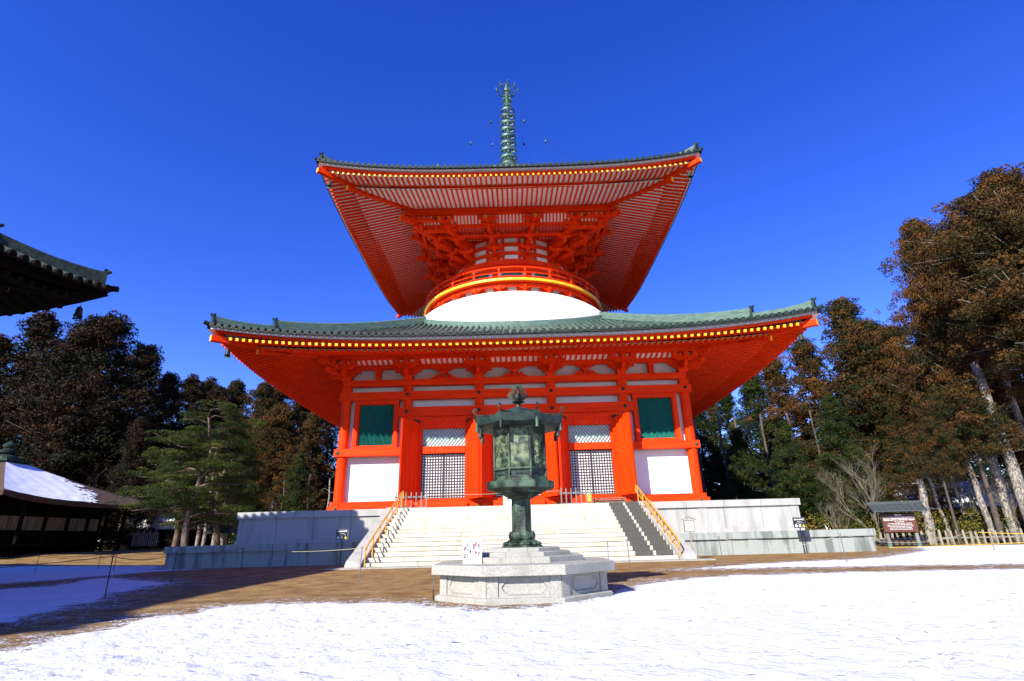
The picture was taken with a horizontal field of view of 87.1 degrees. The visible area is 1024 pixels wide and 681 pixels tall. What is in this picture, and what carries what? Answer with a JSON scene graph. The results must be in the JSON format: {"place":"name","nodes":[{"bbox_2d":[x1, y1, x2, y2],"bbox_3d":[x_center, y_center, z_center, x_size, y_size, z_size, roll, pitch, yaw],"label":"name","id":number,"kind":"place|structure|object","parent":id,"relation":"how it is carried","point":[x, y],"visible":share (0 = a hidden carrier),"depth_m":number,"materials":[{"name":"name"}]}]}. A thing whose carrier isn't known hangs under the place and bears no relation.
{"place":"outdoors","nodes":[
{"label":"outdoors","id":0,"kind":"place"},
{"bbox_2d":[0,223,118,315],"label":"temple hall","id":1,"kind":"structure","parent":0,"point":[33,280],"depth_m":22.47,"materials":[{"name":"black tile"}]},
{"bbox_2d":[72,304,82,319],"bbox_3d":[-19.422,-1.296,24.174,0.367,0.758,0.367,17,-27,-42],"label":"wind bell","id":2,"kind":"object","parent":1,"relation":"hanging from","point":[78,313],"visible":1,"depth_m":24.08,"materials":[{"name":"black metal"}]},
{"bbox_2d":[0,535,1023,680],"bbox_3d":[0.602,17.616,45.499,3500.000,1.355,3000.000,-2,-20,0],"label":"ground","id":3,"kind":"structure","parent":0,"point":[938,612],"depth_m":7.69,"materials":[{"name":"snow"}]},
{"bbox_2d":[0,333,21,426],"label":"cedar tree","id":4,"kind":"object","parent":3,"relation":"on","point":[6,344],"visible":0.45,"depth_m":65.58,"materials":[{"name":"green plant"}]},
{"bbox_2d":[0,368,40,463],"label":"cedar tree","id":5,"kind":"object","parent":3,"relation":"on","point":[7,423],"visible":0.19,"depth_m":61.06,"materials":[{"name":"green plant"}]},
{"bbox_2d":[0,310,64,453],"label":"cedar tree","id":6,"kind":"object","parent":3,"relation":"on","point":[40,321],"visible":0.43,"depth_m":64.59,"materials":[{"name":"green plant"}]},
{"bbox_2d":[4,342,73,465],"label":"cedar tree","id":7,"kind":"object","parent":3,"relation":"on","point":[37,430],"visible":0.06,"depth_m":61.04,"materials":[{"name":"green plant"}]},
{"bbox_2d":[21,403,88,483],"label":"cedar tree","id":8,"kind":"object","parent":3,"relation":"on","point":[51,440],"visible":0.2,"depth_m":58.64,"materials":[{"name":"green plant"}]},
{"bbox_2d":[0,338,120,480],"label":"cedar tree","id":9,"kind":"object","parent":3,"relation":"on","point":[22,401],"visible":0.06,"depth_m":61.18,"materials":[{"name":"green plant"}]},
{"bbox_2d":[0,441,148,557],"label":"snowy hall","id":10,"kind":"structure","parent":3,"relation":"on","point":[41,511],"depth_m":44.02,"materials":[{"name":"brown wood"}]},
{"bbox_2d":[0,310,162,516],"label":"cedar tree","id":11,"kind":"object","parent":3,"relation":"on","point":[101,333],"visible":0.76,"depth_m":60.96,"materials":[{"name":"green plant"}]},
{"bbox_2d":[88,416,169,550],"bbox_3d":[-39.919,14.442,55.459,8.900,13.609,9.735,-1,-20,-1],"label":"cedar tree","id":12,"kind":"object","parent":3,"relation":"on","point":[139,429],"visible":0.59,"depth_m":55.49,"materials":[{"name":"green plant"}]},
{"bbox_2d":[83,343,184,549],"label":"cedar tree","id":13,"kind":"object","parent":3,"relation":"on","point":[149,373],"visible":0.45,"depth_m":66.39,"materials":[{"name":"green plant"}]},
{"bbox_2d":[131,530,158,545],"bbox_3d":[-34.578,18.652,50.865,2.600,1.390,0.100,-2,-20,0],"label":"fence","id":14,"kind":"object","parent":3,"relation":"on","point":[147,540],"visible":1,"depth_m":50.78,"materials":[{"name":"brown wood"}]},
{"bbox_2d":[112,494,221,549],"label":"white walled hall","id":15,"kind":"structure","parent":3,"relation":"on","point":[165,537],"depth_m":56.66,"materials":[{"name":"paint"}]},
{"bbox_2d":[144,371,190,486],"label":"cedar tree","id":16,"kind":"object","parent":3,"relation":"on","point":[171,384],"visible":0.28,"depth_m":71.91,"materials":[{"name":"green plant"}]},
{"bbox_2d":[117,447,231,546],"bbox_3d":[-25.558,12.527,41.523,7.862,8.461,7.041,-2,-20,0],"label":"pine tree","id":17,"kind":"object","parent":3,"relation":"on","point":[177,523],"visible":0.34,"depth_m":40.83,"materials":[{"name":"green plant"}]},
{"bbox_2d":[149,373,206,468],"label":"cedar tree","id":18,"kind":"object","parent":3,"relation":"on","point":[194,390],"visible":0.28,"depth_m":79.77,"materials":[{"name":"green plant"}]},
{"bbox_2d":[107,399,265,545],"bbox_3d":[-21.152,9.388,36.256,9.056,10.853,8.392,-2,-20,0],"label":"pine tree","id":19,"kind":"object","parent":3,"relation":"on","point":[178,491],"visible":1,"depth_m":35.56,"materials":[{"name":"green plant"}]},
{"bbox_2d":[184,376,219,430],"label":"cedar tree","id":20,"kind":"object","parent":3,"relation":"on","point":[210,382],"visible":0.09,"depth_m":84.18,"materials":[{"name":"green plant"}]},
{"bbox_2d":[181,384,237,499],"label":"cedar tree","id":21,"kind":"object","parent":3,"relation":"on","point":[221,393],"visible":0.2,"depth_m":77.72,"materials":[{"name":"green plant"}]},
{"bbox_2d":[168,418,268,544],"bbox_3d":[-21.910,11.148,40.687,6.906,10.582,7.145,-2,-20,0],"label":"pine tree","id":22,"kind":"object","parent":3,"relation":"on","point":[228,454],"visible":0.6,"depth_m":40.37,"materials":[{"name":"green plant"}]},
{"bbox_2d":[203,525,237,544],"bbox_3d":[-22.075,15.181,40.770,2.000,2.400,1.500,-2,-20,0],"label":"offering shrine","id":23,"kind":"object","parent":3,"relation":"on","point":[225,530],"visible":0.48,"depth_m":40.69,"materials":[{"name":"brown wood"}]},
{"bbox_2d":[197,378,259,503],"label":"cedar tree","id":24,"kind":"object","parent":3,"relation":"on","point":[235,388],"visible":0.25,"depth_m":81.12,"materials":[{"name":"green plant"}]},
{"bbox_2d":[208,439,277,544],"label":"cedar tree","id":25,"kind":"object","parent":3,"relation":"on","point":[252,490],"visible":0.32,"depth_m":53.55,"materials":[{"name":"green plant"}]},
{"bbox_2d":[222,381,293,504],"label":"cedar tree","id":26,"kind":"object","parent":3,"relation":"on","point":[265,399],"visible":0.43,"depth_m":75.11,"materials":[{"name":"green plant"}]},
{"bbox_2d":[234,388,296,492],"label":"cedar tree","id":27,"kind":"object","parent":3,"relation":"on","point":[281,396],"visible":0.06,"depth_m":81.55,"materials":[{"name":"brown plant"}]},
{"bbox_2d":[235,403,316,511],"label":"cedar tree","id":28,"kind":"object","parent":3,"relation":"on","point":[280,446],"visible":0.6,"depth_m":69.68,"materials":[{"name":"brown plant"}]},
{"bbox_2d":[272,452,325,511],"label":"cedar tree","id":29,"kind":"object","parent":3,"relation":"on","point":[299,472],"visible":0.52,"depth_m":54.05,"materials":[{"name":"green plant"}]},
{"bbox_2d":[261,402,337,509],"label":"cedar tree","id":30,"kind":"object","parent":3,"relation":"on","point":[301,412],"visible":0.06,"depth_m":79.82,"materials":[{"name":"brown plant"}]},
{"bbox_2d":[274,412,335,510],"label":"cedar tree","id":31,"kind":"object","parent":3,"relation":"on","point":[312,427],"visible":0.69,"depth_m":68.27,"materials":[{"name":"green plant"}]},
{"bbox_2d":[316,423,338,509],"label":"cedar tree","id":32,"kind":"object","parent":3,"relation":"on","point":[333,432],"visible":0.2,"depth_m":84.36,"materials":[{"name":"green plant"}]},
{"bbox_2d":[335,529,348,565],"bbox_3d":[-8.849,10.738,27.921,0.640,1.820,0.086,-2,-20,0],"label":"notice sign","id":33,"kind":"object","parent":3,"relation":"on","point":[341,534],"visible":1,"depth_m":28.09,"materials":[{"name":"white"}]},
{"bbox_2d":[163,498,876,568],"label":"stone platform","id":34,"kind":"structure","parent":3,"relation":"on","point":[763,523],"depth_m":31.87,"materials":[{"name":"stone"}]},
{"bbox_2d":[394,491,427,507],"bbox_3d":[-6.264,9.918,33.473,2.100,1.030,0.600,-2,-20,0],"label":"wooden barrier","id":35,"kind":"object","parent":34,"relation":"on","point":[411,497],"visible":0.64,"depth_m":33.45,"materials":[{"name":"grey wood"}]},
{"bbox_2d":[203,79,823,509],"bbox_3d":[-0.050,-7.521,54.647,37.624,47.930,37.624,-2,-20,0],"label":"pagoda","id":36,"kind":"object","parent":34,"relation":"on","point":[503,279],"visible":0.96,"depth_m":38.39,"materials":[{"name":"paint"}]},
{"bbox_2d":[351,400,399,448],"bbox_3d":[-9.403,5.848,37.364,3.070,3.330,0.510,-2,-20,0],"label":"window","id":37,"kind":"structure","parent":36,"relation":"in","point":[375,423],"depth_m":37.36,"materials":[{"name":"paint"}]},
{"bbox_2d":[398,418,420,499],"bbox_3d":[-6.695,7.733,35.467,0.269,5.300,1.854,-11,-22,25],"label":"door","id":38,"kind":"structure","parent":36,"relation":"in","point":[410,429],"depth_m":35.41,"materials":[{"name":"paint"}]},
{"bbox_2d":[420,453,443,498],"bbox_3d":[-5.356,9.111,36.220,1.473,2.960,0.130,-2,-20,0],"label":"lattice door","id":39,"kind":"structure","parent":36,"relation":"in","point":[432,464],"depth_m":36.21,"materials":[{"name":"wood"}]},
{"bbox_2d":[443,453,464,498],"bbox_3d":[-3.879,9.073,36.219,1.473,2.960,0.130,-2,-20,0],"label":"lattice door","id":40,"kind":"structure","parent":36,"relation":"in","point":[453,463],"depth_m":36.20,"materials":[{"name":"wood"}]},
{"bbox_2d":[466,418,479,498],"bbox_3d":[-2.606,7.626,35.463,0.270,5.300,1.864,9,-22,-26],"label":"door","id":41,"kind":"structure","parent":36,"relation":"in","point":[473,443],"depth_m":35.31,"materials":[{"name":"paint"}]},
{"bbox_2d":[480,434,492,497],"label":"door","id":42,"kind":"structure","parent":36,"relation":"in","point":[486,475],"depth_m":35.10,"materials":[{"name":"paint"}]},
{"bbox_2d":[543,414,559,496],"bbox_3d":[2.468,7.564,35.450,0.133,5.160,1.825,9,-22,-26],"label":"door","id":43,"kind":"structure","parent":36,"relation":"in","point":[551,447],"depth_m":34.97,"materials":[{"name":"paint"}]},
{"bbox_2d":[558,416,569,495],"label":"door","id":44,"kind":"structure","parent":36,"relation":"in","point":[562,439],"depth_m":35.22,"materials":[{"name":"paint"}]},
{"bbox_2d":[569,450,593,494],"bbox_3d":[4.641,8.849,36.211,1.433,2.960,0.130,-2,-20,0],"label":"lattice door","id":45,"kind":"structure","parent":36,"relation":"in","point":[580,460],"depth_m":36.23,"materials":[{"name":"wood"}]},
{"bbox_2d":[590,449,614,494],"bbox_3d":[6.077,8.811,36.209,1.433,2.960,0.130,-2,-20,0],"label":"lattice door","id":46,"kind":"structure","parent":36,"relation":"in","point":[601,459],"depth_m":36.19,"materials":[{"name":"wood"}]},
{"bbox_2d":[611,412,636,494],"bbox_3d":[7.321,7.365,35.454,0.269,5.300,1.854,8,-22,-25],"label":"door","id":47,"kind":"structure","parent":36,"relation":"in","point":[621,424],"depth_m":35.36,"materials":[{"name":"paint"}]},
{"bbox_2d":[631,393,681,440],"bbox_3d":[9.960,5.340,37.346,3.070,3.330,0.510,-2,-20,0],"label":"window","id":48,"kind":"structure","parent":36,"relation":"in","point":[655,415],"depth_m":37.34,"materials":[{"name":"paint"}]},
{"bbox_2d":[559,487,592,503],"bbox_3d":[3.982,9.649,33.463,2.050,1.030,0.600,-2,-20,0],"label":"wooden barrier","id":49,"kind":"object","parent":34,"relation":"on","point":[571,492],"visible":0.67,"depth_m":33.46,"materials":[{"name":"grey wood"}]},
{"bbox_2d":[593,497,625,502],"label":"wooden steps","id":50,"kind":"structure","parent":34,"relation":"on","point":[623,499],"depth_m":33.94,"materials":[{"name":"brown wood"}]},
{"bbox_2d":[325,501,715,569],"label":"stone staircase","id":51,"kind":"structure","parent":3,"relation":"on","point":[428,537],"depth_m":27.91,"materials":[{"name":"stone"}]},
{"bbox_2d":[364,491,403,566],"bbox_3d":[-6.643,9.739,28.648,0.080,4.027,8.179,-2,-20,0],"label":"handrail","id":52,"kind":"object","parent":51,"relation":"on","point":[385,527],"visible":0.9,"depth_m":27.74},
{"bbox_2d":[630,545,649,549],"bbox_3d":[6.149,9.944,25.879,0.830,0.211,0.521,-2,-20,0],"label":"step mat","id":53,"kind":"object","parent":51,"relation":"on","point":[640,547],"visible":0.95,"depth_m":25.64,"materials":[{"name":"black rubber"}]},
{"bbox_2d":[633,550,652,554],"bbox_3d":[6.149,9.961,25.311,0.830,0.211,0.520,-2,-20,0],"label":"step mat","id":54,"kind":"object","parent":51,"relation":"on","point":[643,552],"visible":1,"depth_m":25.07,"materials":[{"name":"black rubber"}]},
{"bbox_2d":[635,485,681,556],"bbox_3d":[7.592,9.365,28.634,0.080,4.027,8.179,-2,-20,0],"label":"handrail","id":55,"kind":"object","parent":51,"relation":"on","point":[655,514],"visible":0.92,"depth_m":27.95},
{"bbox_2d":[655,549,672,554],"bbox_3d":[7.103,9.936,25.310,0.800,0.211,0.520,-2,-20,0],"label":"step mat","id":56,"kind":"object","parent":51,"relation":"on","point":[665,552],"visible":1,"depth_m":25.06,"materials":[{"name":"stone"}]},
{"bbox_2d":[432,546,614,605],"bbox_3d":[0.240,5.044,11.745,3.760,1.015,3.760,-2,-20,0],"label":"lantern pedestal","id":57,"kind":"object","parent":3,"relation":"on","point":[525,575],"visible":1,"depth_m":10.34,"materials":[{"name":"stone"}]},
{"bbox_2d":[463,538,481,563],"bbox_3d":[-0.803,4.288,10.970,0.380,0.480,0.026,0,-28,-4],"label":"notice board","id":58,"kind":"object","parent":57,"relation":"on","point":[472,551],"visible":1,"depth_m":10.96,"materials":[{"name":"white paper"}]},
{"bbox_2d":[473,384,563,547],"bbox_3d":[0.182,2.813,12.557,2.134,3.735,2.129,-2,-20,0],"label":"bronze lantern","id":59,"kind":"object","parent":57,"relation":"on","point":[520,480],"visible":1,"depth_m":12.07,"materials":[{"name":"metal"}]},
{"bbox_2d":[95,447,1008,549],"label":"wood","id":60,"kind":"object","parent":3,"relation":"on","point":[975,468],"depth_m":74.56,"materials":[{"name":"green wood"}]},
{"bbox_2d":[681,517,698,557],"bbox_3d":[8.314,9.186,25.073,0.670,1.894,0.300,-2,-20,0],"label":"framed notice","id":61,"kind":"object","parent":3,"relation":"on","point":[689,526],"visible":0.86,"depth_m":25.23,"materials":[{"name":"wood"}]},
{"bbox_2d":[693,418,713,496],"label":"tree stem","id":62,"kind":"object","parent":3,"relation":"on","point":[701,472],"visible":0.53,"depth_m":66.59,"materials":[{"name":"brown wood"}]},
{"bbox_2d":[694,410,733,499],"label":"cedar tree","id":63,"kind":"object","parent":3,"relation":"on","point":[701,424],"visible":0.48,"depth_m":76.81,"materials":[{"name":"green plant"}]},
{"bbox_2d":[704,404,730,499],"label":"cedar tree","id":64,"kind":"object","parent":3,"relation":"on","point":[711,412],"visible":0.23,"depth_m":83.92,"materials":[{"name":"green plant"}]},
{"bbox_2d":[715,417,731,496],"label":"tree stem","id":65,"kind":"object","parent":3,"relation":"on","point":[723,452],"visible":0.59,"depth_m":67.14,"materials":[{"name":"brown wood"}]},
{"bbox_2d":[708,392,754,490],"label":"cedar tree","id":66,"kind":"object","parent":3,"relation":"on","point":[726,404],"visible":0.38,"depth_m":78.28,"materials":[{"name":"green plant"}]},
{"bbox_2d":[711,428,793,499],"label":"cedar tree","id":67,"kind":"object","parent":3,"relation":"on","point":[740,446],"visible":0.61,"depth_m":58.98,"materials":[{"name":"green plant"}]},
{"bbox_2d":[709,373,807,498],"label":"cedar tree","id":68,"kind":"object","parent":3,"relation":"on","point":[750,390],"visible":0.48,"depth_m":72.37,"materials":[{"name":"green plant"}]},
{"bbox_2d":[759,414,779,498],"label":"tree stem","id":69,"kind":"object","parent":3,"relation":"on","point":[767,453],"visible":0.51,"depth_m":66.34,"materials":[{"name":"brown wood"}]},
{"bbox_2d":[742,355,819,521],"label":"cedar tree","id":70,"kind":"object","parent":3,"relation":"on","point":[773,376],"visible":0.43,"depth_m":73.17,"materials":[{"name":"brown plant"}]},
{"bbox_2d":[745,417,840,529],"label":"cedar tree","id":71,"kind":"object","parent":3,"relation":"on","point":[809,489],"visible":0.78,"depth_m":54.99,"materials":[{"name":"green plant"}]},
{"bbox_2d":[792,517,806,553],"bbox_3d":[14.993,10.112,27.898,0.640,1.820,0.086,-2,-20,0],"label":"notice sign","id":72,"kind":"object","parent":3,"relation":"on","point":[799,522],"visible":0.99,"depth_m":28.07,"materials":[{"name":"white"}]},
{"bbox_2d":[800,510,834,529],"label":"leafy shrub","id":73,"kind":"object","parent":3,"relation":"on","point":[818,525],"visible":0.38,"depth_m":43.13,"materials":[{"name":"green plant"}]},
{"bbox_2d":[809,408,832,506],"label":"tree stem","id":74,"kind":"object","parent":3,"relation":"on","point":[813,428],"visible":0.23,"depth_m":65.36,"materials":[{"name":"brown wood"}]},
{"bbox_2d":[766,336,884,527],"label":"cedar tree","id":75,"kind":"object","parent":3,"relation":"on","point":[809,363],"visible":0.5,"depth_m":70.02,"materials":[{"name":"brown plant"}]},
{"bbox_2d":[816,500,859,528],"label":"bare tree","id":76,"kind":"object","parent":3,"relation":"on","point":[833,514],"visible":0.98,"depth_m":38.76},
{"bbox_2d":[804,295,893,476],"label":"cedar tree","id":77,"kind":"object","parent":3,"relation":"on","point":[840,307],"visible":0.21,"depth_m":68.11,"materials":[{"name":"brown plant"}]},
{"bbox_2d":[799,393,901,528],"bbox_3d":[34.685,12.666,55.476,10.750,15.028,9.828,2,-20,-10],"label":"cedar tree","id":78,"kind":"object","parent":3,"relation":"on","point":[830,416],"visible":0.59,"depth_m":55.88,"materials":[{"name":"green plant"}]},
{"bbox_2d":[813,439,893,545],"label":"bare tree","id":79,"kind":"object","parent":3,"relation":"on","point":[870,499],"visible":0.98,"depth_m":38.42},
{"bbox_2d":[831,511,889,538],"bbox_3d":[24.597,13.479,38.444,2.823,2.792,3.635,12,-24,-33],"label":"leafy shrub","id":80,"kind":"object","parent":3,"relation":"on","point":[859,526],"visible":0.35,"depth_m":38.60,"materials":[{"name":"green plant"}]},
{"bbox_2d":[833,444,906,537],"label":"cedar tree","id":81,"kind":"object","parent":3,"relation":"on","point":[854,450],"visible":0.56,"depth_m":40.84,"materials":[{"name":"green plant"}]},
{"bbox_2d":[812,317,974,495],"bbox_3d":[42.987,9.026,61.391,14.672,25.515,15.458,-11,-22,25],"label":"cedar tree","id":82,"kind":"object","parent":3,"relation":"on","point":[863,333],"visible":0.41,"depth_m":61.31,"materials":[{"name":"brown plant"}]},
{"bbox_2d":[865,500,927,547],"bbox_3d":[23.833,11.320,33.180,3.125,2.726,1.508,-6,-21,13],"label":"history board","id":83,"kind":"object","parent":3,"relation":"on","point":[899,522],"visible":1,"depth_m":33.12,"materials":[{"name":"brown wood"}]},
{"bbox_2d":[855,324,972,478],"bbox_3d":[41.770,8.775,56.333,10.904,22.584,10.902,17,-27,-40],"label":"cedar tree","id":84,"kind":"object","parent":3,"relation":"on","point":[888,336],"visible":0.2,"depth_m":57.86,"materials":[{"name":"brown plant"}]},
{"bbox_2d":[903,479,938,543],"bbox_3d":[28.943,12.117,38.178,2.847,4.544,1.837,-2,-20,0],"label":"tree stem","id":85,"kind":"object","parent":3,"relation":"on","point":[923,495],"visible":0.79,"depth_m":37.57,"materials":[{"name":"grey plant"}]},
{"bbox_2d":[868,390,978,539],"bbox_3d":[35.015,10.630,47.042,8.546,13.068,9.348,-13,-23,29],"label":"cedar tree","id":86,"kind":"object","parent":3,"relation":"on","point":[903,420],"visible":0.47,"depth_m":47.04,"materials":[{"name":"green plant"}]},
{"bbox_2d":[905,463,952,543],"bbox_3d":[29.929,11.294,38.329,2.089,6.123,2.477,6,-21,-19],"label":"tree stem","id":87,"kind":"object","parent":3,"relation":"on","point":[938,506],"visible":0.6,"depth_m":38.08,"materials":[{"name":"grey plant"}]},
{"bbox_2d":[897,507,960,543],"bbox_3d":[29.292,13.153,38.534,4.020,2.782,3.762,-2,-20,0],"label":"leafy shrub","id":88,"kind":"object","parent":3,"relation":"on","point":[936,527],"visible":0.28,"depth_m":37.96,"materials":[{"name":"green plant"}]},
{"bbox_2d":[898,411,974,544],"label":"cedar tree","id":89,"kind":"object","parent":3,"relation":"on","point":[928,440],"visible":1,"depth_m":36.23,"materials":[{"name":"green plant"}]},
{"bbox_2d":[871,217,1023,531],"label":"cedar tree","id":90,"kind":"object","parent":3,"relation":"on","point":[924,328],"visible":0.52,"depth_m":45.58,"materials":[{"name":"brown plant"}]},
{"bbox_2d":[874,528,1023,545],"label":"picket fence","id":91,"kind":"object","parent":3,"relation":"on","point":[940,537],"visible":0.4,"depth_m":34.95,"materials":[{"name":"brown wood"}]},
{"bbox_2d":[877,162,1023,397],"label":"cedar tree","id":92,"kind":"object","parent":3,"relation":"on","point":[987,206],"visible":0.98,"depth_m":35.81,"materials":[{"name":"brown plant"}]},
{"bbox_2d":[884,480,1023,540],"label":"snowy building","id":93,"kind":"structure","parent":3,"relation":"on","point":[966,498],"depth_m":46.86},
{"bbox_2d":[934,470,975,542],"bbox_3d":[32.288,11.769,39.600,3.256,5.972,1.586,-2,-20,0],"label":"tree stem","id":94,"kind":"object","parent":3,"relation":"on","point":[957,494],"visible":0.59,"depth_m":39.08,"materials":[{"name":"grey plant"}]},
{"bbox_2d":[895,376,1023,542],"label":"cedar tree","id":95,"kind":"object","parent":3,"relation":"on","point":[968,423],"visible":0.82,"depth_m":36.43,"materials":[{"name":"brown plant"}]},
{"bbox_2d":[931,508,987,542],"bbox_3d":[31.326,13.185,38.166,3.688,2.604,3.326,-2,-20,0],"label":"leafy shrub","id":96,"kind":"object","parent":3,"relation":"on","point":[953,526],"visible":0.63,"depth_m":37.63,"materials":[{"name":"green plant"}]},
{"bbox_2d":[901,231,1023,507],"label":"cedar tree","id":97,"kind":"object","parent":3,"relation":"on","point":[1019,455],"visible":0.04,"depth_m":44.14,"materials":[{"name":"brown plant"}]},
{"bbox_2d":[925,464,1003,541],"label":"bare tree","id":98,"kind":"object","parent":3,"relation":"on","point":[970,495],"visible":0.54,"depth_m":40.24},
{"bbox_2d":[954,427,996,542],"bbox_3d":[31.985,9.859,37.086,1.992,7.864,2.938,-2,-20,0],"label":"tree stem","id":99,"kind":"object","parent":3,"relation":"on","point":[985,512],"visible":0.52,"depth_m":36.73,"materials":[{"name":"grey plant"}]},
{"bbox_2d":[950,506,1004,542],"bbox_3d":[32.795,12.964,38.187,3.808,2.583,3.260,-2,-20,0],"label":"leafy shrub","id":100,"kind":"object","parent":3,"relation":"on","point":[978,520],"visible":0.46,"depth_m":37.89,"materials":[{"name":"green plant"}]},
{"bbox_2d":[937,192,1023,398],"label":"cedar tree","id":101,"kind":"object","parent":3,"relation":"on","point":[1009,343],"visible":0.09,"depth_m":38.34,"materials":[{"name":"brown plant"}]},
{"bbox_2d":[956,471,1023,532],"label":"bare tree","id":102,"kind":"object","parent":3,"relation":"on","point":[998,501],"visible":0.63,"depth_m":36.74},
{"bbox_2d":[964,362,1023,520],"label":"tree stem","id":103,"kind":"object","parent":3,"relation":"on","point":[1013,470],"visible":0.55,"depth_m":36.15,"materials":[{"name":"grey plant"}]},
{"bbox_2d":[974,502,1023,541],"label":"leafy shrub","id":104,"kind":"object","parent":3,"relation":"on","point":[1004,519],"visible":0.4,"depth_m":36.81,"materials":[{"name":"green plant"}]},
{"bbox_2d":[977,418,1022,542],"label":"tree stem","id":105,"kind":"object","parent":3,"relation":"on","point":[1000,487],"visible":0.42,"depth_m":36.71,"materials":[{"name":"grey plant"}]},
{"bbox_2d":[1001,370,1023,450],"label":"tree stem","id":106,"kind":"object","parent":3,"relation":"on","point":[1017,413],"visible":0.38,"depth_m":41.07,"materials":[{"name":"grey plant"}]},
{"bbox_2d":[0,0,1023,539],"label":"sky","id":107,"kind":"structure","parent":0,"point":[168,147],"materials":[{"name":"blue"}]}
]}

